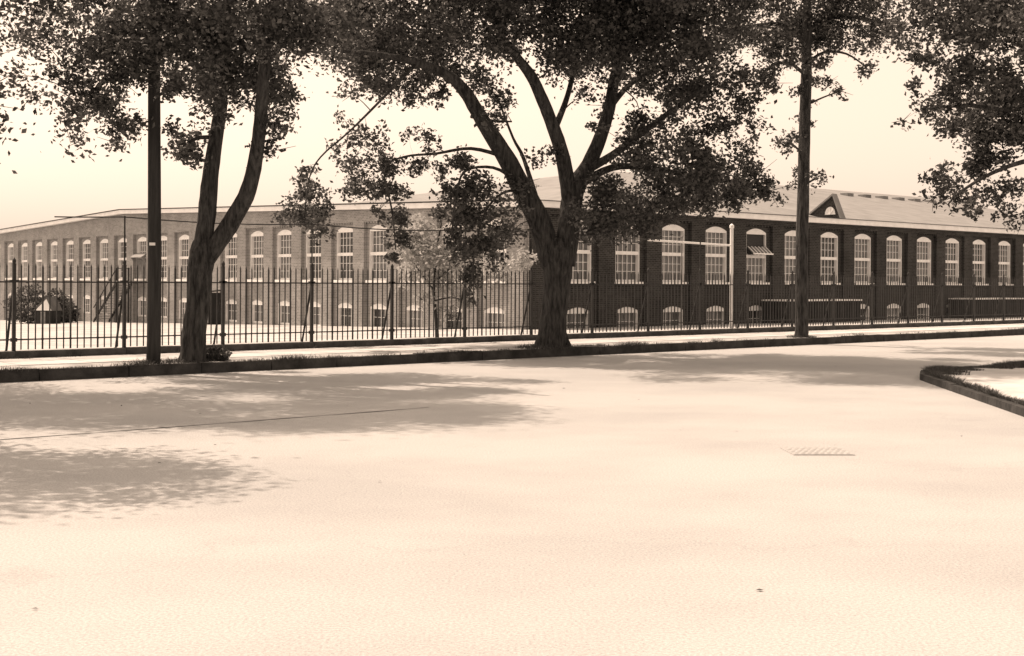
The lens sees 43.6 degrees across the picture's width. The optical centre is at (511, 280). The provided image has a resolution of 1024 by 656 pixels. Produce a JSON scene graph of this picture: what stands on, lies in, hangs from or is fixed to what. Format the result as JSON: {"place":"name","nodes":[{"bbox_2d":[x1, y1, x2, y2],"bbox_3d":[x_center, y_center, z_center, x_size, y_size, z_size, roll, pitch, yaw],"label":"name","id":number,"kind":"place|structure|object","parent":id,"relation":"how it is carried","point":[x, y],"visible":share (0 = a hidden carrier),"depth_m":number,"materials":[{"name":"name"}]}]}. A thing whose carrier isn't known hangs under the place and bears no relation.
{"place":"outdoors","nodes":[
{"label":"outdoors","id":0,"kind":"place"},
{"bbox_2d":[207,290,220,324],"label":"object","id":1,"kind":"object","parent":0,"point":[214,297],"visible":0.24,"depth_m":78.17,"materials":[{"name":"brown wood"}]},
{"bbox_2d":[0,327,1022,369],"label":"verge","id":2,"kind":"structure","parent":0,"point":[368,353],"depth_m":32.48,"materials":[{"name":"soil"}]},
{"bbox_2d":[146,0,160,363],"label":"utility pole","id":3,"kind":"object","parent":2,"relation":"on","point":[153,350],"visible":0.78,"depth_m":26.88,"materials":[{"name":"brown wood"}]},
{"bbox_2d":[0,0,377,362],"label":"street tree","id":4,"kind":"object","parent":2,"relation":"on","point":[211,31],"visible":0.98,"depth_m":26.98,"materials":[{"name":"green plant"}]},
{"bbox_2d":[206,345,232,360],"bbox_3d":[-6.534,1.610,27.996,0.775,0.426,0.740,0,0,0],"label":"shrub","id":5,"kind":"object","parent":2,"relation":"on","point":[216,353],"visible":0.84,"depth_m":27.84,"materials":[{"name":"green plant"}]},
{"bbox_2d":[0,321,1023,404],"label":"grass","id":6,"kind":"structure","parent":2,"relation":"on","point":[937,371],"depth_m":28.31,"materials":[{"name":"plant"}]},
{"bbox_2d":[270,0,806,347],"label":"street tree","id":7,"kind":"object","parent":2,"relation":"on","point":[616,28],"visible":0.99,"depth_m":33.78,"materials":[{"name":"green plant"}]},
{"bbox_2d":[713,0,927,337],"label":"street tree","id":8,"kind":"object","parent":2,"relation":"on","point":[804,24],"visible":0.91,"depth_m":41.60,"materials":[{"name":"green plant"}]},
{"bbox_2d":[0,335,1023,655],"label":"road","id":9,"kind":"structure","parent":0,"point":[592,505],"depth_m":11.20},
{"bbox_2d":[0,407,425,439],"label":"road joint","id":10,"kind":"object","parent":9,"relation":"on","point":[202,424],"visible":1,"depth_m":17.38,"materials":[{"name":"beige asphalt"}]},
{"bbox_2d":[10,337,1007,608],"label":"fallen leaves","id":11,"kind":"object","parent":9,"relation":"on","point":[512,359],"visible":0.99,"depth_m":27.31,"materials":[{"name":"brown plant"}]},
{"bbox_2d":[0,329,1023,382],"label":"kerb","id":12,"kind":"structure","parent":9,"relation":"on","point":[25,375],"depth_m":31.13,"materials":[{"name":"concrete"}]},
{"bbox_2d":[780,447,854,454],"bbox_3d":[3.609,2.028,15.150,0.720,0.046,0.640,0,0,-2],"label":"drain cover","id":13,"kind":"object","parent":9,"relation":"on","point":[815,451],"visible":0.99,"depth_m":15.09,"materials":[{"name":"metal"}]},
{"bbox_2d":[920,370,1023,416],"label":"corner kerb","id":14,"kind":"structure","parent":9,"relation":"on","point":[1010,406],"depth_m":22.11,"materials":[{"name":"concrete"}]},
{"bbox_2d":[0,317,1023,350],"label":"yard","id":15,"kind":"structure","parent":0,"point":[80,334],"depth_m":55.87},
{"bbox_2d":[1,283,46,323],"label":"shrub","id":16,"kind":"object","parent":15,"relation":"on","point":[31,308],"visible":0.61,"depth_m":87.51,"materials":[{"name":"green plant"}]},
{"bbox_2d":[33,297,61,323],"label":"yard hut","id":17,"kind":"object","parent":15,"relation":"on","point":[46,312],"visible":0.61,"depth_m":86.06,"materials":[{"name":"brown wood"}]},
{"bbox_2d":[40,312,44,323],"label":"door","id":18,"kind":"structure","parent":17,"relation":"in","point":[40,312],"depth_m":86.02,"materials":[{"name":"brown wood"}]},
{"bbox_2d":[38,288,74,322],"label":"shrub","id":19,"kind":"object","parent":15,"relation":"on","point":[67,303],"visible":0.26,"depth_m":89.79,"materials":[{"name":"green plant"}]},
{"bbox_2d":[62,296,80,322],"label":"shrub","id":20,"kind":"object","parent":15,"relation":"on","point":[74,314],"visible":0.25,"depth_m":91.92,"materials":[{"name":"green plant"}]},
{"bbox_2d":[389,211,537,337],"bbox_3d":[-1.554,-0.151,42.697,5.063,4.317,2.914,0,0,0],"label":"sapling","id":21,"kind":"object","parent":15,"relation":"on","point":[433,255],"visible":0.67,"depth_m":42.23,"materials":[{"name":"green plant"}]},
{"bbox_2d":[0,171,1023,329],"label":"brick mill","id":22,"kind":"object","parent":15,"relation":"on","point":[857,234],"visible":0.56,"depth_m":75.11,"materials":[{"name":"brown brick"}]},
{"bbox_2d":[5,243,12,279],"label":"window","id":23,"kind":"structure","parent":22,"relation":"in","point":[10,248],"depth_m":108.55,"materials":[{"name":"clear glass"}]},
{"bbox_2d":[19,243,26,279],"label":"window","id":24,"kind":"structure","parent":22,"relation":"in","point":[24,247],"depth_m":106.04,"materials":[{"name":"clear glass"}]},
{"bbox_2d":[33,242,41,279],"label":"window","id":25,"kind":"structure","parent":22,"relation":"in","point":[39,245],"depth_m":103.76,"materials":[{"name":"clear glass"}]},
{"bbox_2d":[48,241,56,279],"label":"window","id":26,"kind":"structure","parent":22,"relation":"in","point":[54,244],"depth_m":101.43,"materials":[{"name":"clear glass"}]},
{"bbox_2d":[65,240,72,279],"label":"window","id":27,"kind":"structure","parent":22,"relation":"in","point":[69,249],"depth_m":99.03,"materials":[{"name":"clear glass"}]},
{"bbox_2d":[80,240,89,279],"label":"window","id":28,"kind":"structure","parent":22,"relation":"in","point":[86,244],"depth_m":96.50,"materials":[{"name":"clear glass"}]},
{"bbox_2d":[83,295,89,312],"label":"window","id":29,"kind":"structure","parent":22,"relation":"in","point":[87,298],"depth_m":96.41,"materials":[{"name":"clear glass"}]},
{"bbox_2d":[99,239,107,280],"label":"window","id":30,"kind":"structure","parent":22,"relation":"in","point":[104,243],"depth_m":94.13,"materials":[{"name":"clear glass"}]},
{"bbox_2d":[100,296,107,312],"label":"window","id":31,"kind":"structure","parent":22,"relation":"in","point":[102,298],"depth_m":94.03,"materials":[{"name":"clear glass"}]},
{"bbox_2d":[118,238,126,280],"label":"window","id":32,"kind":"structure","parent":22,"relation":"in","point":[121,242],"depth_m":91.88,"materials":[{"name":"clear glass"}]},
{"bbox_2d":[134,237,145,280],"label":"window","id":33,"kind":"structure","parent":22,"relation":"in","point":[141,242],"depth_m":89.31,"materials":[{"name":"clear glass"}]},
{"bbox_2d":[137,259,145,278],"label":"side door","id":34,"kind":"structure","parent":22,"relation":"in","point":[140,262],"depth_m":88.90,"materials":[{"name":"grey wood"}]},
{"bbox_2d":[138,297,145,316],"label":"window","id":35,"kind":"structure","parent":22,"relation":"in","point":[140,300],"depth_m":89.25,"materials":[{"name":"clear glass"}]},
{"bbox_2d":[161,236,166,280],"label":"window","id":36,"kind":"structure","parent":22,"relation":"in","point":[163,238],"depth_m":86.73,"materials":[{"name":"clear glass"}]},
{"bbox_2d":[161,297,166,317],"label":"window","id":37,"kind":"structure","parent":22,"relation":"in","point":[164,299],"depth_m":86.64,"materials":[{"name":"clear glass"}]},
{"bbox_2d":[176,235,188,280],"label":"window","id":38,"kind":"structure","parent":22,"relation":"in","point":[184,239],"depth_m":84.60,"materials":[{"name":"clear glass"}]},
{"bbox_2d":[179,298,186,318],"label":"window","id":39,"kind":"structure","parent":22,"relation":"in","point":[184,300],"depth_m":84.64,"materials":[{"name":"clear glass"}]},
{"bbox_2d":[225,233,236,281],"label":"window","id":40,"kind":"structure","parent":22,"relation":"in","point":[231,248],"depth_m":79.77,"materials":[{"name":"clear glass"}]},
{"bbox_2d":[226,299,236,321],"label":"window","id":41,"kind":"structure","parent":22,"relation":"in","point":[231,302],"depth_m":79.73,"materials":[{"name":"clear glass"}]},
{"bbox_2d":[247,231,262,281],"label":"window","id":42,"kind":"structure","parent":22,"relation":"in","point":[256,259],"depth_m":77.35,"materials":[{"name":"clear glass"}]},
{"bbox_2d":[252,300,261,322],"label":"window","id":43,"kind":"structure","parent":22,"relation":"in","point":[254,304],"depth_m":77.31,"materials":[{"name":"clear glass"}]},
{"bbox_2d":[275,230,290,281],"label":"window","id":44,"kind":"structure","parent":22,"relation":"in","point":[284,236],"depth_m":74.99,"materials":[{"name":"clear glass"}]},
{"bbox_2d":[278,301,289,324],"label":"window","id":45,"kind":"structure","parent":22,"relation":"in","point":[282,302],"depth_m":74.95,"materials":[{"name":"clear glass"}]},
{"bbox_2d":[302,230,320,282],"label":"window","id":46,"kind":"structure","parent":22,"relation":"in","point":[316,249],"depth_m":72.58,"materials":[{"name":"clear glass"}]},
{"bbox_2d":[307,302,320,325],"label":"window","id":47,"kind":"structure","parent":22,"relation":"in","point":[319,306],"depth_m":72.40,"materials":[{"name":"clear glass"}]},
{"bbox_2d":[333,227,352,282],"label":"window","id":48,"kind":"structure","parent":22,"relation":"in","point":[344,235],"depth_m":70.14,"materials":[{"name":"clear glass"}]},
{"bbox_2d":[338,303,351,325],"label":"window","id":49,"kind":"structure","parent":22,"relation":"in","point":[344,304],"depth_m":70.17,"materials":[{"name":"clear glass"}]},
{"bbox_2d":[365,225,386,282],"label":"window","id":50,"kind":"structure","parent":22,"relation":"in","point":[377,248],"depth_m":67.81,"materials":[{"name":"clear glass"}]},
{"bbox_2d":[370,304,385,326],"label":"window","id":51,"kind":"structure","parent":22,"relation":"in","point":[375,305],"depth_m":67.80,"materials":[{"name":"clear glass"}]},
{"bbox_2d":[400,223,423,282],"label":"window","id":52,"kind":"structure","parent":22,"relation":"in","point":[413,223],"depth_m":65.20,"materials":[{"name":"clear glass"}]},
{"bbox_2d":[407,305,422,326],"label":"window","id":53,"kind":"structure","parent":22,"relation":"in","point":[413,306],"depth_m":65.37,"materials":[{"name":"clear glass"}]},
{"bbox_2d":[443,306,461,327],"bbox_3d":[-2.797,1.910,62.776,0.260,1.386,1.496,0,0,-41],"label":"window","id":54,"kind":"structure","parent":22,"relation":"in","point":[449,319],"depth_m":63.10,"materials":[{"name":"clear glass"}]},
{"bbox_2d":[443,222,462,282],"bbox_3d":[-2.854,-1.400,62.684,0.450,3.066,1.920,0,0,-41],"label":"window","id":55,"kind":"structure","parent":22,"relation":"in","point":[448,226],"depth_m":63.10,"materials":[{"name":"clear glass"}]},
{"bbox_2d":[484,307,503,328],"bbox_3d":[-0.732,1.923,60.365,0.260,1.386,1.496,0,0,-41],"label":"window","id":56,"kind":"structure","parent":22,"relation":"in","point":[492,308],"depth_m":60.59,"materials":[{"name":"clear glass"}]},
{"bbox_2d":[483,219,505,282],"bbox_3d":[-0.780,-1.388,60.331,0.450,3.066,1.920,0,0,-41],"label":"window","id":57,"kind":"structure","parent":22,"relation":"in","point":[496,263],"depth_m":60.51,"materials":[{"name":"clear glass"}]},
{"bbox_2d":[567,307,587,327],"bbox_3d":[3.031,1.945,60.628,1.496,1.386,0.260,0,0,-41],"label":"window","id":58,"kind":"structure","parent":22,"relation":"in","point":[575,309],"depth_m":60.65,"materials":[{"name":"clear glass"}]},
{"bbox_2d":[571,220,594,283],"bbox_3d":[3.110,-1.365,60.528,1.920,3.066,0.450,0,0,-41],"label":"window","id":59,"kind":"structure","parent":22,"relation":"in","point":[583,258],"depth_m":60.97,"materials":[{"name":"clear glass"}]},
{"bbox_2d":[618,307,637,326],"bbox_3d":[5.547,1.960,62.802,1.496,1.386,0.260,0,0,-41],"label":"window","id":60,"kind":"structure","parent":22,"relation":"in","point":[629,308],"depth_m":62.96,"materials":[{"name":"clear glass"}]},
{"bbox_2d":[614,227,643,283],"bbox_3d":[5.629,-1.350,62.728,1.920,3.066,0.450,0,0,-41],"label":"window","id":61,"kind":"structure","parent":22,"relation":"in","point":[626,259],"depth_m":62.95,"materials":[{"name":"clear glass"}]},
{"bbox_2d":[663,306,682,325],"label":"window","id":62,"kind":"structure","parent":22,"relation":"in","point":[666,309],"depth_m":65.12,"materials":[{"name":"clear glass"}]},
{"bbox_2d":[662,224,686,283],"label":"window","id":63,"kind":"structure","parent":22,"relation":"in","point":[671,252],"depth_m":65.12,"materials":[{"name":"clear glass"}]},
{"bbox_2d":[707,306,723,323],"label":"window","id":64,"kind":"structure","parent":22,"relation":"in","point":[713,306],"depth_m":67.32,"materials":[{"name":"white glass"}]},
{"bbox_2d":[705,227,729,283],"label":"window","id":65,"kind":"structure","parent":22,"relation":"in","point":[715,255],"depth_m":67.33,"materials":[{"name":"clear glass"}]},
{"bbox_2d":[749,305,761,322],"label":"window","id":66,"kind":"structure","parent":22,"relation":"in","point":[754,305],"depth_m":69.44,"materials":[{"name":"white glass"}]},
{"bbox_2d":[746,229,769,283],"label":"window","id":67,"kind":"structure","parent":22,"relation":"in","point":[755,263],"depth_m":69.52,"materials":[{"name":"white glass"}]},
{"bbox_2d":[784,230,795,284],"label":"window","id":68,"kind":"structure","parent":22,"relation":"in","point":[790,237],"depth_m":71.51,"materials":[{"name":"white glass"}]},
{"bbox_2d":[820,232,840,284],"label":"window","id":69,"kind":"structure","parent":22,"relation":"in","point":[829,241],"depth_m":73.92,"materials":[{"name":"white glass"}]},
{"bbox_2d":[854,234,870,284],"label":"window","id":70,"kind":"structure","parent":22,"relation":"in","point":[862,259],"depth_m":76.10,"materials":[{"name":"white glass"}]},
{"bbox_2d":[861,304,868,319],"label":"window","id":71,"kind":"structure","parent":22,"relation":"in","point":[861,304],"depth_m":76.30,"materials":[{"name":"white glass"}]},
{"bbox_2d":[887,303,898,319],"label":"window","id":72,"kind":"structure","parent":22,"relation":"in","point":[894,305],"depth_m":78.28,"materials":[{"name":"white glass"}]},
{"bbox_2d":[886,235,904,284],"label":"window","id":73,"kind":"structure","parent":22,"relation":"in","point":[894,243],"depth_m":78.38,"materials":[{"name":"white glass"}]},
{"bbox_2d":[917,303,928,318],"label":"window","id":74,"kind":"structure","parent":22,"relation":"in","point":[919,312],"depth_m":80.33,"materials":[{"name":"white glass"}]},
{"bbox_2d":[917,237,932,284],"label":"window","id":75,"kind":"structure","parent":22,"relation":"in","point":[923,243],"depth_m":80.52,"materials":[{"name":"white glass"}]},
{"bbox_2d":[946,304,948,317],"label":"window","id":76,"kind":"structure","parent":22,"relation":"in","point":[947,306],"depth_m":82.50,"materials":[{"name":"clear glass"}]},
{"bbox_2d":[945,238,961,284],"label":"window","id":77,"kind":"structure","parent":22,"relation":"in","point":[952,245],"depth_m":82.80,"materials":[{"name":"white glass"}]},
{"bbox_2d":[973,240,986,284],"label":"window","id":78,"kind":"structure","parent":22,"relation":"in","point":[978,245],"depth_m":84.99,"materials":[{"name":"white glass"}]},
{"bbox_2d":[998,241,1013,284],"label":"window","id":79,"kind":"structure","parent":22,"relation":"in","point":[1004,247],"depth_m":87.16,"materials":[{"name":"white glass"}]},
{"bbox_2d":[1023,244,1023,277],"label":"window","id":80,"kind":"structure","parent":22,"relation":"in","point":[1023,244],"depth_m":88.99,"materials":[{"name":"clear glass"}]},
{"bbox_2d":[0,216,1023,358],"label":"iron fence","id":81,"kind":"object","parent":15,"relation":"on","point":[91,351],"visible":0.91,"depth_m":36.77,"materials":[{"name":"metal"}]},
{"bbox_2d":[647,224,733,329],"bbox_3d":[6.043,0.016,43.136,4.386,4.040,0.165,0,0,-41],"label":"white post","id":82,"kind":"object","parent":15,"relation":"on","point":[731,226],"visible":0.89,"depth_m":44.46,"materials":[{"name":"metal"}]},
{"bbox_2d":[761,299,861,323],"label":"loading platform","id":83,"kind":"structure","parent":15,"relation":"on","point":[836,307],"depth_m":69.77,"materials":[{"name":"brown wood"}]},
{"bbox_2d":[949,298,1023,317],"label":"loading platform","id":84,"kind":"structure","parent":15,"relation":"on","point":[961,308],"depth_m":81.46,"materials":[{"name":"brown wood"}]},
{"bbox_2d":[0,323,1023,366],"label":"pavement","id":85,"kind":"structure","parent":0,"point":[108,358],"depth_m":34.12,"materials":[{"name":"concrete"}]},
{"bbox_2d":[0,7,61,173],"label":"street tree","id":86,"kind":"object","parent":85,"relation":"on","point":[6,115],"visible":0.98,"depth_m":23.60,"materials":[{"name":"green plant"}]},
{"bbox_2d":[0,0,1023,228],"label":"sky","id":87,"kind":"structure","parent":0,"point":[853,140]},
{"bbox_2d":[943,368,1023,399],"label":"corner pavement","id":88,"kind":"structure","parent":0,"point":[1010,381],"depth_m":25.18,"materials":[{"name":"concrete"}]},
{"bbox_2d":[866,0,1023,231],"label":"street tree","id":89,"kind":"object","parent":88,"relation":"on","point":[999,18],"visible":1,"depth_m":29.26,"materials":[{"name":"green plant"}]}
]}

